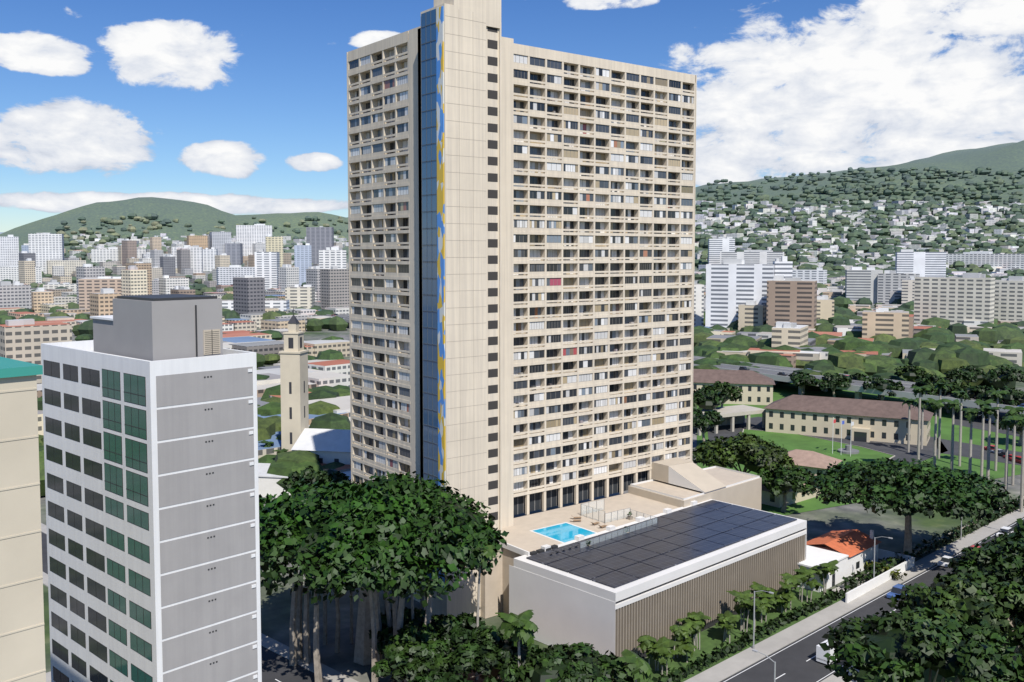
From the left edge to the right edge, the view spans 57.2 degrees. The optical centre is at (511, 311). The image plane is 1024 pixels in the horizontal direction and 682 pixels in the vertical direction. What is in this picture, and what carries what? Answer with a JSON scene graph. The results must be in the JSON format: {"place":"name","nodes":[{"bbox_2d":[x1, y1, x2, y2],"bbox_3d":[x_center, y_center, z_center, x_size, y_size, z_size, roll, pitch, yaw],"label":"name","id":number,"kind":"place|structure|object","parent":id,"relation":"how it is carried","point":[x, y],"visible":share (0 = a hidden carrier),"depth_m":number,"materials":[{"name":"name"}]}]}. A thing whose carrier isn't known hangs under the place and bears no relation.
{"place":"outdoors","nodes":[
{"label":"outdoors","id":0,"kind":"place"},
{"bbox_2d":[0,140,1023,681],"bbox_3d":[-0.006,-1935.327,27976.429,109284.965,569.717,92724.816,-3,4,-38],"label":"terrain","id":1,"kind":"structure","parent":0,"point":[276,606],"depth_m":1909.28,"materials":[{"name":"green plant"}]},
{"bbox_2d":[0,357,45,681],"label":"building","id":2,"kind":"structure","parent":1,"relation":"on","point":[22,646],"depth_m":62.04,"materials":[{"name":"beige"}]},
{"bbox_2d":[41,294,261,681],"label":"tower","id":3,"kind":"structure","parent":1,"relation":"on","point":[150,426],"depth_m":89.45,"materials":[{"name":"white concrete"}]},
{"bbox_2d":[258,308,350,497],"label":"church","id":4,"kind":"structure","parent":1,"relation":"on","point":[327,446],"depth_m":253.01,"materials":[{"name":"paint"}]},
{"bbox_2d":[259,471,508,681],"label":"banyan tree","id":5,"kind":"object","parent":1,"relation":"on","point":[393,533],"visible":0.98,"depth_m":130.82,"materials":[{"name":"green plant"}]},
{"bbox_2d":[0,200,1023,471],"bbox_3d":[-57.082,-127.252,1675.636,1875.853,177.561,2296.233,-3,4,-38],"label":"city buildings","id":6,"kind":"structure","parent":1,"relation":"on","point":[768,286],"depth_m":899.98,"materials":[{"name":"white concrete"}]},
{"bbox_2d":[0,166,1023,496],"bbox_3d":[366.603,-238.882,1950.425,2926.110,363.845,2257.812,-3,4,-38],"label":"city trees","id":7,"kind":"object","parent":1,"relation":"on","point":[948,352],"visible":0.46,"depth_m":1387.35,"materials":[{"name":"green plant"}]},
{"bbox_2d":[347,0,696,616],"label":"tower","id":8,"kind":"structure","parent":1,"relation":"on","point":[521,228],"depth_m":175.41,"materials":[{"name":"concrete"}]},
{"bbox_2d":[258,383,1023,681],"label":"palms","id":9,"kind":"object","parent":1,"relation":"on","point":[522,626],"visible":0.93,"depth_m":158.21,"materials":[{"name":"green plant"}]},
{"bbox_2d":[481,457,806,657],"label":"podium","id":10,"kind":"object","parent":1,"relation":"on","point":[696,538],"visible":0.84,"depth_m":157.34,"materials":[{"name":"beige concrete"}]},
{"bbox_2d":[308,313,1023,420],"bbox_3d":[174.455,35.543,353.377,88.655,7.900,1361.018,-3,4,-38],"label":"elevated highway","id":11,"kind":"structure","parent":1,"relation":"on","point":[770,371],"depth_m":389.93,"materials":[{"name":"concrete"}]},
{"bbox_2d":[331,314,1023,406],"bbox_3d":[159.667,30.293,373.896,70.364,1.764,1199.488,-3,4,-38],"label":"freeway cars","id":12,"kind":"object","parent":11,"relation":"on","point":[745,368],"visible":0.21,"depth_m":426.82,"materials":[{"name":"paint"}]},
{"bbox_2d":[819,518,1023,681],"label":"park trees","id":13,"kind":"object","parent":1,"relation":"on","point":[958,620],"visible":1,"depth_m":111.22,"materials":[{"name":"green plant"}]},
{"bbox_2d":[0,0,1023,231],"label":"sky","id":14,"kind":"structure","parent":0,"point":[235,107],"materials":[{"name":"blue"}]},
{"bbox_2d":[41,497,1023,681],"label":"sidewalk","id":15,"kind":"structure","parent":0,"point":[789,649],"depth_m":146.81,"materials":[{"name":"concrete"}]},
{"bbox_2d":[281,465,849,681],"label":"shrubs","id":16,"kind":"object","parent":15,"relation":"on","point":[442,647],"visible":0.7,"depth_m":126.76,"materials":[{"name":"green plant"}]},
{"bbox_2d":[752,417,999,681],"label":"street lamps","id":17,"kind":"object","parent":15,"relation":"on","point":[753,645],"visible":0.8,"depth_m":169.39,"materials":[{"name":"metal"}]},
{"bbox_2d":[816,406,1020,664],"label":"cars","id":18,"kind":"object","parent":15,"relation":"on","point":[944,561],"visible":0.31,"depth_m":183.34,"materials":[{"name":"paint"}]},
{"bbox_2d":[697,382,1021,514],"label":"campus ground","id":19,"kind":"structure","parent":0,"point":[870,451],"depth_m":301.91,"materials":[{"name":"plant"}]},
{"bbox_2d":[693,369,933,602],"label":"low-rise buildings","id":20,"kind":"structure","parent":19,"relation":"on","point":[851,551],"depth_m":305.76,"materials":[{"name":"beige paint"}]},
{"bbox_2d":[692,364,1023,588],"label":"trees","id":21,"kind":"object","parent":19,"relation":"on","point":[906,488],"visible":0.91,"depth_m":202.14,"materials":[{"name":"green plant"}]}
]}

